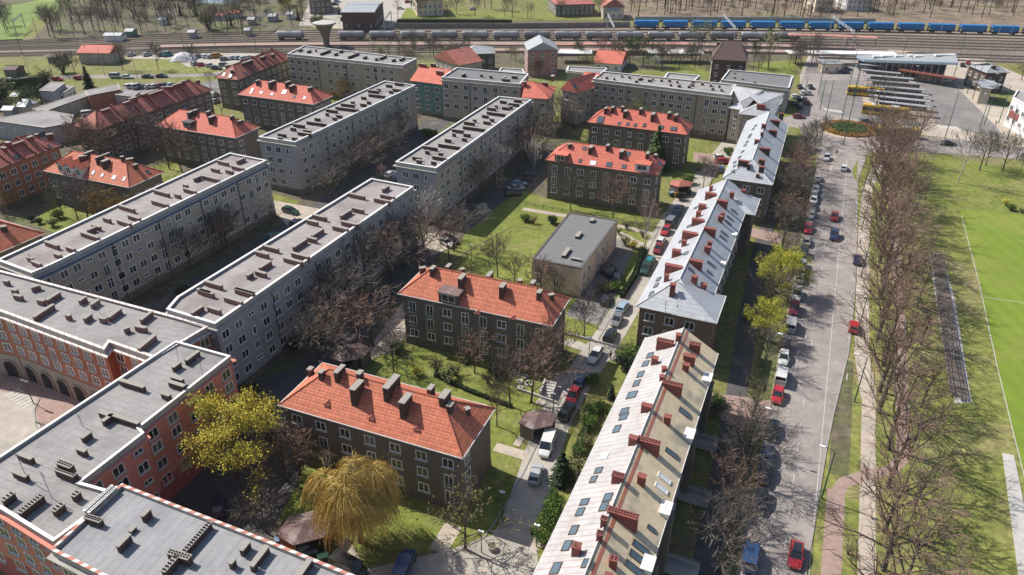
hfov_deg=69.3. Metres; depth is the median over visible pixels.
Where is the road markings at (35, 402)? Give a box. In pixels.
[5,108,960,408]
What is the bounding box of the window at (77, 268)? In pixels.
[72,262,83,273]
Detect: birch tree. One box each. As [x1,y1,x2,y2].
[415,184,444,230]
[485,142,510,183]
[523,135,542,173]
[630,190,663,247]
[927,135,946,167]
[942,125,999,182]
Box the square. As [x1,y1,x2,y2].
[0,391,40,454]
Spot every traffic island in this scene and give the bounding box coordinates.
[830,147,841,179]
[852,160,857,181]
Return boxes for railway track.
[0,27,1019,41]
[0,30,1023,42]
[0,32,1023,44]
[0,35,1023,45]
[0,37,1023,47]
[0,40,1023,48]
[0,42,1023,50]
[0,47,1023,56]
[0,49,1023,59]
[0,51,1023,62]
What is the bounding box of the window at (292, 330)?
[291,325,298,337]
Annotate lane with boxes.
[459,136,735,574]
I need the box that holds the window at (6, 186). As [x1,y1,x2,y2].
[3,182,11,190]
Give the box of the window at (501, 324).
[496,320,506,329]
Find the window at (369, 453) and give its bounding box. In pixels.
[366,450,376,463]
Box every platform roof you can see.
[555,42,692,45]
[558,49,591,61]
[647,49,703,59]
[785,50,895,62]
[787,33,877,46]
[811,45,886,57]
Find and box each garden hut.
[0,105,18,116]
[2,65,25,76]
[9,92,22,103]
[46,53,67,63]
[103,32,125,41]
[123,28,137,36]
[157,17,167,24]
[186,29,197,37]
[215,12,230,20]
[230,10,242,18]
[243,27,252,35]
[246,17,256,24]
[267,13,278,21]
[285,11,295,19]
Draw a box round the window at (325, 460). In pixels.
[320,451,331,466]
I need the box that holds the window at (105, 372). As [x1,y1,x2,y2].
[100,367,111,379]
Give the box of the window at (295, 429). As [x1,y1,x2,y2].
[295,429,306,441]
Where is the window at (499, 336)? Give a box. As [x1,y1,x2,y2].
[496,334,506,344]
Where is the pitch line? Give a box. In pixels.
[962,218,1023,474]
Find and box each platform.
[159,42,854,49]
[494,48,907,54]
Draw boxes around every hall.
[532,212,617,295]
[855,53,957,84]
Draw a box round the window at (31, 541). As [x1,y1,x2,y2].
[28,537,40,548]
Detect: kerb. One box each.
[33,398,39,429]
[453,428,543,554]
[597,229,658,339]
[736,154,818,574]
[805,159,865,574]
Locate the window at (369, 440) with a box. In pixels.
[364,434,376,447]
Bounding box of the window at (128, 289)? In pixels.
[121,283,131,293]
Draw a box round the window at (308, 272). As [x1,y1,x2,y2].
[305,270,311,276]
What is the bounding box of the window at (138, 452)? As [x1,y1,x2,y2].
[133,446,145,458]
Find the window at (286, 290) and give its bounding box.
[283,284,291,296]
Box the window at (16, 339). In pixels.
[11,333,21,343]
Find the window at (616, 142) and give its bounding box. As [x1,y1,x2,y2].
[614,140,619,145]
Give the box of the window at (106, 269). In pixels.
[102,263,112,276]
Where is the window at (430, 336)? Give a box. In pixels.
[426,332,435,341]
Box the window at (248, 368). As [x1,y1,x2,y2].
[244,361,253,374]
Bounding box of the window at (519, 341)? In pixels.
[515,338,524,351]
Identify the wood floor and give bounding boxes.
[34,0,271,39]
[620,0,1023,26]
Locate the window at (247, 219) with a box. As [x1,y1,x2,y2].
[245,215,251,224]
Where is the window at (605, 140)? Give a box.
[602,138,607,145]
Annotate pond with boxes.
[202,0,230,3]
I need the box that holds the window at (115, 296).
[110,289,120,300]
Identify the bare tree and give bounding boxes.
[0,1,10,22]
[0,8,11,32]
[31,7,52,29]
[33,5,63,30]
[35,11,61,37]
[37,177,86,219]
[39,115,122,154]
[48,50,62,74]
[54,115,130,154]
[55,109,92,140]
[59,51,82,74]
[60,179,108,217]
[80,4,104,31]
[94,0,107,14]
[98,7,124,31]
[110,40,130,69]
[113,0,135,19]
[114,104,160,154]
[128,117,178,169]
[131,7,148,29]
[139,119,199,171]
[144,42,163,69]
[155,221,214,268]
[181,43,202,71]
[188,0,204,10]
[195,4,219,31]
[197,210,238,254]
[198,201,244,248]
[202,210,239,250]
[211,5,229,26]
[212,89,227,114]
[226,478,286,533]
[230,410,320,486]
[258,416,337,474]
[280,284,367,351]
[280,301,357,363]
[296,10,305,23]
[296,254,379,318]
[297,256,402,325]
[305,164,349,202]
[319,284,406,348]
[323,141,384,183]
[331,215,411,298]
[346,129,391,170]
[358,119,407,164]
[362,218,431,282]
[366,322,412,371]
[380,208,434,266]
[383,107,420,146]
[391,34,407,47]
[395,43,411,56]
[397,201,457,259]
[402,47,420,59]
[409,0,427,14]
[415,216,465,261]
[422,34,446,56]
[422,37,440,52]
[427,199,492,250]
[432,40,447,53]
[445,320,499,373]
[447,0,467,13]
[457,30,474,42]
[466,155,505,197]
[469,0,483,9]
[475,334,526,403]
[479,232,510,276]
[479,379,512,426]
[495,330,588,402]
[498,251,530,281]
[503,46,516,58]
[506,123,558,164]
[514,253,561,287]
[516,99,562,147]
[519,315,590,388]
[528,121,558,159]
[536,262,574,292]
[547,89,585,137]
[553,0,567,16]
[553,165,587,210]
[565,278,609,335]
[593,169,633,217]
[595,35,610,49]
[605,41,622,50]
[615,35,628,49]
[644,53,653,63]
[652,45,673,66]
[655,39,666,60]
[657,45,673,66]
[666,43,683,63]
[672,52,686,66]
[684,491,771,574]
[685,43,699,62]
[685,44,705,66]
[685,439,767,506]
[692,469,776,542]
[695,154,718,187]
[702,47,715,64]
[703,153,723,184]
[706,400,801,481]
[730,394,781,446]
[740,317,799,367]
[747,258,804,303]
[754,52,772,66]
[758,196,823,246]
[761,2,774,12]
[764,225,801,264]
[769,186,818,231]
[770,169,818,209]
[772,158,808,211]
[774,2,792,11]
[776,156,821,197]
[778,138,832,175]
[778,150,826,193]
[782,137,825,171]
[784,34,810,63]
[791,36,813,68]
[791,40,807,63]
[792,463,974,572]
[795,127,830,160]
[797,118,827,148]
[802,3,813,14]
[802,34,831,67]
[811,31,831,62]
[811,113,841,135]
[816,5,829,17]
[819,275,946,366]
[820,487,995,574]
[830,205,946,298]
[831,308,944,413]
[834,424,978,531]
[836,346,967,450]
[839,8,848,16]
[845,181,943,240]
[848,160,939,236]
[848,237,951,317]
[849,206,951,282]
[850,109,927,167]
[850,178,955,262]
[850,250,952,338]
[852,121,928,175]
[853,134,939,208]
[853,295,941,405]
[854,121,940,184]
[855,147,937,217]
[856,104,923,143]
[859,139,921,181]
[859,385,968,488]
[862,0,876,9]
[862,74,900,114]
[867,496,967,574]
[876,104,919,136]
[878,226,937,266]
[888,198,932,229]
[888,408,953,458]
[889,453,962,519]
[892,167,941,210]
[895,124,933,163]
[897,251,968,305]
[898,1,914,11]
[898,146,934,183]
[899,101,937,144]
[903,292,966,345]
[904,105,950,132]
[908,347,961,410]
[967,124,1011,170]
[978,128,1007,165]
[991,128,1023,171]
[993,0,1005,9]
[1006,64,1023,79]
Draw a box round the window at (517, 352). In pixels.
[515,352,524,361]
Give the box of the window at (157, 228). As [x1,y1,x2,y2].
[154,223,162,232]
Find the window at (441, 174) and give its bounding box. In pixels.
[440,172,444,180]
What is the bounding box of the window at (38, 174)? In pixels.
[35,170,42,177]
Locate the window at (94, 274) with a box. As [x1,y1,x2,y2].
[89,269,100,280]
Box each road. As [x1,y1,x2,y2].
[59,70,223,78]
[738,134,869,574]
[783,55,1023,158]
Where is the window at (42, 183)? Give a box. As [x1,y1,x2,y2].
[38,180,45,188]
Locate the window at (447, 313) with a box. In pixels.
[442,308,451,318]
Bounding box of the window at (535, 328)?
[535,328,543,341]
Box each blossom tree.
[376,164,385,177]
[477,203,491,219]
[649,54,663,68]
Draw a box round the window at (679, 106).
[676,104,681,109]
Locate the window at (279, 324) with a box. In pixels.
[277,320,285,332]
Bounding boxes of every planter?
[487,541,495,551]
[500,517,508,526]
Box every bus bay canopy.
[859,63,879,72]
[861,69,900,77]
[863,74,913,86]
[864,79,924,87]
[866,84,926,92]
[867,89,928,102]
[869,94,930,107]
[871,99,932,112]
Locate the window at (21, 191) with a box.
[18,189,26,196]
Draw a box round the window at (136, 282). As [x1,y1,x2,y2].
[132,277,141,287]
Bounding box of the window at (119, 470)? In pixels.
[111,462,127,480]
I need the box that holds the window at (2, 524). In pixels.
[0,519,5,527]
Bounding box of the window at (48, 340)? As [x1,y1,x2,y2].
[43,335,53,346]
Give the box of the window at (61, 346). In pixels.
[56,340,66,351]
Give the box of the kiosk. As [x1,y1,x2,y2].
[817,60,842,72]
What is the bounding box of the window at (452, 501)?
[443,489,455,505]
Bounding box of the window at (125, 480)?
[116,475,131,485]
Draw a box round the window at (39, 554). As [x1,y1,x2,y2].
[32,545,46,562]
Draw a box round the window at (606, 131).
[603,128,608,134]
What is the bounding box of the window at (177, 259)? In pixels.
[174,255,182,264]
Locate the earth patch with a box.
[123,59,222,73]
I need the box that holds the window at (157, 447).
[151,438,164,456]
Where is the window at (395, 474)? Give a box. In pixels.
[394,474,403,486]
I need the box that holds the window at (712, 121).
[709,118,715,123]
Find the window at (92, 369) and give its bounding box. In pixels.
[87,362,97,373]
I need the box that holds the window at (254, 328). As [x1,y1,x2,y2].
[252,325,258,335]
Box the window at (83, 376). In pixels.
[78,370,88,381]
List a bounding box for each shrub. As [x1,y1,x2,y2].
[0,79,14,90]
[0,85,11,107]
[0,97,14,105]
[24,215,34,220]
[28,83,46,100]
[34,217,43,223]
[37,68,53,82]
[44,215,59,226]
[47,53,68,72]
[47,208,64,218]
[175,283,190,294]
[198,12,217,29]
[237,381,260,397]
[262,426,285,442]
[275,418,288,436]
[283,333,306,350]
[308,13,325,25]
[312,325,332,341]
[385,340,405,352]
[410,364,422,375]
[420,127,430,135]
[426,129,437,137]
[428,353,446,372]
[436,366,456,382]
[447,361,463,376]
[456,351,476,362]
[480,370,495,382]
[484,361,506,376]
[518,213,531,220]
[530,215,537,223]
[531,526,552,544]
[535,507,559,531]
[542,492,565,515]
[546,215,558,223]
[559,447,585,475]
[571,440,588,454]
[575,432,593,445]
[577,413,600,428]
[582,400,601,414]
[584,371,600,384]
[590,286,601,297]
[595,279,613,292]
[607,280,621,290]
[613,351,634,368]
[619,235,631,244]
[625,342,639,357]
[626,238,637,247]
[637,246,649,254]
[675,191,686,199]
[681,172,695,182]
[694,161,704,169]
[710,396,731,414]
[712,391,728,404]
[723,146,733,154]
[741,311,754,319]
[842,544,855,554]
[1002,198,1011,204]
[1007,203,1017,210]
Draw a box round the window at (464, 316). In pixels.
[460,312,469,325]
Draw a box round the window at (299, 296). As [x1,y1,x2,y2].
[296,291,304,302]
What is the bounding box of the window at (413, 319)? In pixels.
[409,315,417,327]
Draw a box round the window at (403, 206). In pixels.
[401,201,406,210]
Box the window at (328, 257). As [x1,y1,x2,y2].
[325,255,332,264]
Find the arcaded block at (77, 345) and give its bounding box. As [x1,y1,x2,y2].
[0,270,213,400]
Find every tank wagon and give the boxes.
[276,30,303,39]
[338,30,365,39]
[368,30,396,39]
[399,30,426,39]
[430,30,457,39]
[461,30,488,39]
[492,30,519,39]
[523,30,550,39]
[554,30,581,39]
[584,30,612,39]
[615,30,643,39]
[646,31,674,39]
[677,31,705,39]
[708,31,736,39]
[739,31,768,40]
[772,31,799,40]
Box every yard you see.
[299,0,412,28]
[819,80,927,126]
[915,81,1003,138]
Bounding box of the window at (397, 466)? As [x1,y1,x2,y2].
[391,458,402,470]
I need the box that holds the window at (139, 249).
[136,246,144,252]
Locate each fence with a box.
[143,47,282,51]
[525,201,654,229]
[579,293,613,328]
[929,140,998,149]
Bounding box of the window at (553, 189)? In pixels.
[550,186,556,193]
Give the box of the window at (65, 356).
[60,352,70,363]
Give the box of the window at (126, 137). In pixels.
[124,134,129,140]
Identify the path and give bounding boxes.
[274,176,375,225]
[336,537,361,561]
[347,302,405,368]
[425,231,457,254]
[429,523,460,553]
[443,226,548,266]
[492,443,529,459]
[513,410,534,446]
[522,208,653,235]
[533,538,546,547]
[535,373,567,405]
[564,338,633,366]
[617,232,643,246]
[693,152,718,165]
[693,202,778,574]
[709,393,769,425]
[751,228,782,243]
[821,488,844,574]
[829,187,909,497]
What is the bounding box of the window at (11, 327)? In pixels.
[6,321,16,331]
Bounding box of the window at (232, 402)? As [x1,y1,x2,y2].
[228,396,237,406]
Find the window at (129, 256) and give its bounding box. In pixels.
[125,251,134,262]
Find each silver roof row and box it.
[533,327,718,574]
[635,178,760,349]
[722,111,788,223]
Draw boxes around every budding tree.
[0,191,29,213]
[76,181,118,214]
[97,188,131,211]
[172,382,290,507]
[278,0,298,24]
[327,89,341,102]
[332,76,352,96]
[401,466,544,554]
[528,60,546,76]
[541,110,568,139]
[587,54,602,66]
[723,377,791,421]
[742,295,788,340]
[748,296,792,339]
[755,244,813,297]
[766,244,817,292]
[793,125,826,146]
[806,119,828,137]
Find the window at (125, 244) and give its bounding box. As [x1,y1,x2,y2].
[121,238,130,249]
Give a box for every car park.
[80,80,220,118]
[125,53,257,68]
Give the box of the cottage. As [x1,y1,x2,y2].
[593,50,628,72]
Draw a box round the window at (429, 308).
[425,304,433,317]
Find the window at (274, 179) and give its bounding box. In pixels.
[271,177,277,183]
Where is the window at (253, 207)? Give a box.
[250,200,256,211]
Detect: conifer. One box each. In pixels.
[81,65,93,89]
[178,3,182,15]
[546,450,575,491]
[606,384,615,401]
[648,125,671,174]
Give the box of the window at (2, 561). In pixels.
[0,552,6,563]
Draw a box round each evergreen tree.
[9,82,38,100]
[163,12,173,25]
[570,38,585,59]
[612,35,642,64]
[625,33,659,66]
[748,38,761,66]
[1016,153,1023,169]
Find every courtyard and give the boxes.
[0,111,584,551]
[368,525,537,574]
[566,239,634,325]
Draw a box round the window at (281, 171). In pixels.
[279,168,285,174]
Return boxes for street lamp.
[20,379,33,403]
[478,529,483,552]
[499,490,504,512]
[749,407,770,450]
[763,332,782,372]
[819,445,835,499]
[841,75,851,118]
[843,69,860,144]
[854,353,867,401]
[856,290,867,335]
[860,236,869,276]
[944,92,958,138]
[952,32,966,81]
[984,73,1000,124]
[998,85,1010,123]
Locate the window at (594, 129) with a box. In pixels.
[591,127,597,132]
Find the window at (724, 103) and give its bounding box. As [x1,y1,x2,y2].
[722,101,727,106]
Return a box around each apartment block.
[0,153,276,302]
[165,178,417,391]
[256,81,418,194]
[286,45,417,98]
[393,96,533,223]
[440,67,529,121]
[591,71,735,140]
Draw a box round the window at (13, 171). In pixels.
[10,167,18,175]
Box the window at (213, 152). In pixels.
[211,148,216,156]
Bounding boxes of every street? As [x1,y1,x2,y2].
[140,120,450,312]
[176,144,553,539]
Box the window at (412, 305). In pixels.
[407,301,415,313]
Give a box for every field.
[0,0,35,6]
[0,0,63,41]
[959,209,1023,470]
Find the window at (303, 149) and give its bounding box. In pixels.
[301,146,306,153]
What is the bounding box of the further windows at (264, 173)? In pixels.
[258,170,273,215]
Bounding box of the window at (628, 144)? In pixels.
[625,141,631,147]
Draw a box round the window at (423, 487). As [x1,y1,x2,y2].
[417,481,430,493]
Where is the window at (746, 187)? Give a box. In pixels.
[743,185,749,192]
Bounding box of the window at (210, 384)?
[204,380,214,393]
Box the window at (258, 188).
[256,185,262,193]
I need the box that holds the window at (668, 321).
[663,317,673,326]
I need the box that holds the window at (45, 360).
[40,355,50,366]
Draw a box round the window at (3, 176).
[0,172,7,179]
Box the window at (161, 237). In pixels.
[158,236,166,247]
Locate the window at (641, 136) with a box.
[638,133,643,138]
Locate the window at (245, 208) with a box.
[243,204,249,212]
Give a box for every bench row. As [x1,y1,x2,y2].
[931,254,951,395]
[933,255,955,395]
[935,256,958,395]
[937,254,961,399]
[939,255,965,399]
[943,260,968,399]
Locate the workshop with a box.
[0,109,77,143]
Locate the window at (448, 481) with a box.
[442,473,453,490]
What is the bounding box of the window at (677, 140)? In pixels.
[674,138,680,143]
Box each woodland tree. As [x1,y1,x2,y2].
[34,8,55,36]
[40,179,68,209]
[45,2,63,29]
[52,0,87,30]
[68,4,88,34]
[95,9,104,30]
[104,0,118,23]
[105,1,117,24]
[110,5,124,27]
[120,4,146,32]
[137,266,179,298]
[138,0,150,21]
[144,0,170,16]
[152,0,172,22]
[152,10,169,30]
[153,0,168,23]
[181,9,189,28]
[189,7,212,29]
[195,2,219,26]
[196,0,208,12]
[200,71,213,87]
[214,0,235,27]
[217,7,229,31]
[230,4,244,32]
[234,0,243,25]
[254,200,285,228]
[376,43,387,54]
[407,31,418,48]
[409,39,419,47]
[441,0,451,13]
[500,0,519,17]
[510,44,519,61]
[560,94,588,129]
[580,50,592,59]
[621,91,652,110]
[686,16,723,65]
[739,372,777,415]
[753,47,769,71]
[760,23,785,67]
[1008,136,1023,159]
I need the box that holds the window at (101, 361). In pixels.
[96,355,106,366]
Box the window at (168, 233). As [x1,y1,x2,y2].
[167,230,175,239]
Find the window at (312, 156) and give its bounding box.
[310,153,314,160]
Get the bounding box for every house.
[0,133,61,209]
[0,219,45,269]
[15,99,39,113]
[39,82,65,104]
[42,150,163,211]
[60,85,76,98]
[75,79,214,158]
[155,109,262,165]
[215,48,291,109]
[237,79,332,129]
[277,355,495,512]
[308,0,331,13]
[397,253,570,375]
[409,63,451,117]
[413,0,443,15]
[433,46,482,69]
[465,45,495,70]
[521,75,556,132]
[524,34,558,76]
[545,142,665,214]
[548,0,595,16]
[560,73,594,126]
[583,72,600,117]
[586,106,693,169]
[600,0,624,18]
[709,40,747,82]
[803,0,832,11]
[834,0,871,10]
[964,62,1009,91]
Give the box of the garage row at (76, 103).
[32,91,90,114]
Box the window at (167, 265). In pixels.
[164,260,172,272]
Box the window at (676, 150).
[673,148,678,155]
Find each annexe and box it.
[498,67,524,72]
[565,66,607,81]
[664,72,700,80]
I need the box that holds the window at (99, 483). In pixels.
[93,479,106,488]
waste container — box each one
[274,535,280,544]
[297,543,308,554]
[305,546,316,557]
[317,550,328,561]
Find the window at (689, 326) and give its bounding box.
[684,321,694,331]
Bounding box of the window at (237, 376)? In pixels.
[234,371,241,382]
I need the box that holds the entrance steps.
[539,379,556,398]
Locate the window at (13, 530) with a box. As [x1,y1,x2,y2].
[10,525,22,537]
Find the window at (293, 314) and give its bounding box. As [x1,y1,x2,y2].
[288,312,295,324]
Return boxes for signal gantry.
[12,14,25,34]
[70,16,93,37]
[155,11,176,34]
[258,10,273,32]
[383,11,391,29]
[607,14,614,39]
[721,13,735,39]
[829,16,854,45]
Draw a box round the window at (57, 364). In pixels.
[53,360,63,370]
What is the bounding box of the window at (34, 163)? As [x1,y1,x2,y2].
[31,159,38,167]
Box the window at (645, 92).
[643,91,647,98]
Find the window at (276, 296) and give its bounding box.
[271,292,280,304]
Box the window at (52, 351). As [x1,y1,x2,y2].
[48,347,58,361]
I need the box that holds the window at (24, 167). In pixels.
[21,163,28,171]
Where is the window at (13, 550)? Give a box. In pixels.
[5,542,20,557]
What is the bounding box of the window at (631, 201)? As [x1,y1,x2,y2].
[628,198,634,204]
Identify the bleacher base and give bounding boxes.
[929,253,971,402]
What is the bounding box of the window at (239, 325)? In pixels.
[234,318,244,331]
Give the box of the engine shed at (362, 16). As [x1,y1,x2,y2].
[340,2,383,30]
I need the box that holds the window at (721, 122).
[718,119,724,125]
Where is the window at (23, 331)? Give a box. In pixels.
[18,326,28,336]
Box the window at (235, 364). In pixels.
[232,357,238,368]
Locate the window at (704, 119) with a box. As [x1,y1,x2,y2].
[701,117,706,124]
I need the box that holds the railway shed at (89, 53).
[76,44,123,64]
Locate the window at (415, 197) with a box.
[414,195,420,202]
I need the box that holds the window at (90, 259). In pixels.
[85,256,93,263]
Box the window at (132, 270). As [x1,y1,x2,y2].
[129,264,137,274]
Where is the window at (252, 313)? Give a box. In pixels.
[248,309,255,317]
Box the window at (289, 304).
[285,298,294,310]
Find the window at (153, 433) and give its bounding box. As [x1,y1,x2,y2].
[147,425,161,443]
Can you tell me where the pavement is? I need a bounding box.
[0,374,81,427]
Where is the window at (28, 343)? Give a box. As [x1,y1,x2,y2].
[23,337,33,348]
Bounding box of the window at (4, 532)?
[0,526,12,540]
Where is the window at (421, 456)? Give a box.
[414,449,427,462]
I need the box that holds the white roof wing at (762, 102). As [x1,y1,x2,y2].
[735,89,783,146]
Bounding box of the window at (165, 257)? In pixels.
[161,248,169,260]
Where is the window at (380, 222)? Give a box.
[378,217,384,227]
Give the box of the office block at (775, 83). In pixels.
[719,69,793,112]
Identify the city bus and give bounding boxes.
[846,85,884,95]
[861,103,908,116]
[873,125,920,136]
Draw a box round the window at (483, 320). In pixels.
[478,316,486,328]
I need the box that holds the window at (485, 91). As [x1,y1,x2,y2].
[483,87,487,94]
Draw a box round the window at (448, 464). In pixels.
[441,457,454,470]
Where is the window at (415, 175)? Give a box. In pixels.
[412,173,419,180]
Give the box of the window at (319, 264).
[315,262,322,272]
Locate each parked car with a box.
[51,76,63,80]
[73,75,82,79]
[80,109,92,116]
[108,72,121,78]
[122,74,133,78]
[123,82,131,89]
[129,82,139,89]
[141,74,153,77]
[155,73,167,77]
[161,51,173,56]
[196,62,205,66]
[205,63,215,66]
[210,52,222,57]
[210,65,222,69]
[211,493,226,519]
[218,62,227,66]
[219,56,229,60]
[265,232,280,240]
[281,205,299,214]
[288,218,302,226]
[328,548,368,574]
[384,170,395,177]
[391,174,396,181]
[391,548,416,574]
[438,237,452,247]
[504,189,521,196]
[507,184,524,190]
[511,179,527,185]
[515,175,530,181]
[517,170,534,176]
[527,462,543,485]
[538,427,556,457]
[557,401,575,421]
[565,385,580,402]
[573,373,589,389]
[587,344,603,363]
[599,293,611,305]
[601,262,612,273]
[602,327,617,342]
[605,266,616,277]
[610,311,623,327]
[612,271,622,280]
[615,300,629,313]
[639,260,651,274]
[646,256,655,266]
[653,242,663,253]
[655,236,665,243]
[660,224,670,235]
[664,215,676,227]
[671,209,681,218]
[673,204,683,210]
[713,154,728,158]
[716,157,729,163]
[740,539,761,574]
[752,485,769,514]
[756,458,772,486]
[761,443,775,464]
[764,418,779,441]
[770,384,784,403]
[774,365,789,386]
[777,348,789,365]
[779,338,790,353]
[784,315,798,333]
[788,299,800,315]
[790,93,796,98]
[791,100,797,105]
[791,286,801,300]
[792,113,805,118]
[797,259,806,272]
[799,246,808,259]
[801,236,811,246]
[803,222,812,233]
[804,99,809,104]
[805,215,813,222]
[807,84,813,88]
[808,201,815,210]
[809,195,817,204]
[812,186,819,192]
[813,179,820,185]
[838,69,850,73]
[841,66,852,70]
[859,118,872,123]
[939,140,954,145]
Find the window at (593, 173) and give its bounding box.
[589,171,596,179]
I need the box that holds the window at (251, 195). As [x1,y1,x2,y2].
[248,189,255,199]
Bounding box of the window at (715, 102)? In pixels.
[713,100,718,105]
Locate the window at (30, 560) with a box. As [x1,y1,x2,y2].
[23,551,37,567]
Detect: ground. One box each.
[0,0,1023,574]
[252,0,307,32]
[384,54,799,72]
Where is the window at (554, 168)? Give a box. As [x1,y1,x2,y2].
[551,165,556,174]
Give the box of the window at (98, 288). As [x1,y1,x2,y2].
[94,283,104,293]
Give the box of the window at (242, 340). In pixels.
[238,333,247,346]
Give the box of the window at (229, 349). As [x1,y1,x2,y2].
[224,342,235,354]
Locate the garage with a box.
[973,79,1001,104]
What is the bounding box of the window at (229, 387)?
[224,380,235,394]
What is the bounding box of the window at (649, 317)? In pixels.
[643,312,654,322]
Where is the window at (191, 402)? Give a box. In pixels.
[187,396,196,406]
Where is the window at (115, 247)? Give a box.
[110,244,119,258]
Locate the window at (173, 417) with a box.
[167,410,180,426]
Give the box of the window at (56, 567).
[52,563,61,573]
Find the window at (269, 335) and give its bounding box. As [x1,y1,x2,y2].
[265,329,274,341]
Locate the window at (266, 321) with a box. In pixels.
[262,315,271,327]
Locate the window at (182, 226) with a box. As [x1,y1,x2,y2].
[177,225,185,234]
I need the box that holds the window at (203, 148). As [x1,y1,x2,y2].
[202,146,206,154]
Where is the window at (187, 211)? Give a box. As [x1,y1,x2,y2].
[184,207,191,217]
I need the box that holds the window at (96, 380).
[91,375,101,386]
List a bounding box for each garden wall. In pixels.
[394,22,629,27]
[517,388,556,403]
[567,332,621,348]
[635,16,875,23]
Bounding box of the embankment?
[512,20,631,25]
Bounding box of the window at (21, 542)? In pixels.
[15,535,29,550]
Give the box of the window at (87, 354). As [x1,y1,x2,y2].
[82,350,93,361]
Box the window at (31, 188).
[28,184,35,192]
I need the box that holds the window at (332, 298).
[331,295,336,305]
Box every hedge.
[0,74,47,88]
[397,18,511,22]
[433,373,512,407]
[530,486,558,534]
[572,409,599,458]
[596,399,612,414]
[619,249,644,297]
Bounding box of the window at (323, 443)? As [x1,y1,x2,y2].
[318,436,328,451]
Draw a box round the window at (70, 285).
[64,282,73,288]
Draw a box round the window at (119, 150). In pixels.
[117,147,123,153]
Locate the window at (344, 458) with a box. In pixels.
[344,458,355,470]
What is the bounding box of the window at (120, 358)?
[115,352,126,364]
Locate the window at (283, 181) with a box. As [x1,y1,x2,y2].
[280,178,286,184]
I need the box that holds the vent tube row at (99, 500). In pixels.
[83,485,120,516]
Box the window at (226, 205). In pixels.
[223,201,230,210]
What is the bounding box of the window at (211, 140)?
[209,138,214,144]
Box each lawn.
[32,162,182,232]
[272,194,298,203]
[277,343,557,553]
[400,8,575,19]
[459,190,660,340]
[664,63,710,76]
[672,149,702,179]
[750,60,799,76]
[908,152,1023,215]
[987,91,1015,107]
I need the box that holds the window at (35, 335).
[30,330,40,341]
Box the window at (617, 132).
[614,130,620,135]
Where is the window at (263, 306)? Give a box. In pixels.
[260,300,268,313]
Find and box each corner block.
[0,341,246,574]
[46,483,353,574]
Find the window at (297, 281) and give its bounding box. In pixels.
[294,276,302,288]
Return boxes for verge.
[720,189,808,574]
[811,428,831,574]
[827,152,943,574]
[829,360,853,476]
[841,498,858,574]
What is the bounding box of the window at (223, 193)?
[221,189,227,198]
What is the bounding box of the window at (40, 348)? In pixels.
[35,342,45,353]
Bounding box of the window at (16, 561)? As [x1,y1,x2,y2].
[14,559,27,573]
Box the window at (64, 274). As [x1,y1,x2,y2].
[59,269,70,280]
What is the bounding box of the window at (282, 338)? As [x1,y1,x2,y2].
[280,334,288,346]
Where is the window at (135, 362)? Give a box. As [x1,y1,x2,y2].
[130,358,138,367]
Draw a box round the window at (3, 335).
[0,330,8,339]
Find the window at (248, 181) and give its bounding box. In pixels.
[246,177,252,185]
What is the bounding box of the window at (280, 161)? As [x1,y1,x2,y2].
[277,157,282,163]
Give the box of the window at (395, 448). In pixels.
[388,442,401,454]
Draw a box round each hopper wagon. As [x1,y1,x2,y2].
[633,20,658,28]
[662,20,687,28]
[691,20,716,28]
[720,20,745,29]
[748,21,775,29]
[777,21,804,29]
[807,21,833,30]
[836,21,863,30]
[865,22,893,30]
[896,22,924,31]
[926,23,955,32]
[957,24,987,33]
[988,25,1019,34]
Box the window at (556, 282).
[552,280,558,288]
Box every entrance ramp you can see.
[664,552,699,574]
[677,484,711,508]
[696,431,718,452]
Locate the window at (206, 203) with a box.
[203,198,210,207]
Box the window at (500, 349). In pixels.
[496,348,505,357]
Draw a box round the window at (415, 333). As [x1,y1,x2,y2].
[410,328,419,337]
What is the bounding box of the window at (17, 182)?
[14,178,21,186]
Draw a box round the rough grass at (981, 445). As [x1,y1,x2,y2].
[909,181,1023,574]
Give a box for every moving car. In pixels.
[787,539,804,570]
[823,153,830,160]
[829,227,839,239]
[830,210,838,221]
[840,164,846,171]
[848,320,858,333]
[852,254,861,265]
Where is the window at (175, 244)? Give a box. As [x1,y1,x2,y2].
[170,243,179,252]
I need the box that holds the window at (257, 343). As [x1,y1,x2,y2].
[254,339,261,350]
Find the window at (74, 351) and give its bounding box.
[69,345,79,356]
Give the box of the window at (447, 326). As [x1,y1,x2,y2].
[443,322,452,332]
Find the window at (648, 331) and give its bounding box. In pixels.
[642,326,652,335]
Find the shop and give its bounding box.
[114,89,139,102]
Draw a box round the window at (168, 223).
[164,217,173,230]
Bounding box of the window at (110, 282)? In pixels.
[106,277,115,290]
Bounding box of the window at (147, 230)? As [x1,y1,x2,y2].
[143,228,150,234]
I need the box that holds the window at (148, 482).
[143,476,155,488]
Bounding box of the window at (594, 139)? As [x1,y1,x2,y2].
[592,137,596,144]
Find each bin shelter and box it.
[276,510,334,550]
[329,343,371,369]
[518,409,556,442]
[669,180,692,191]

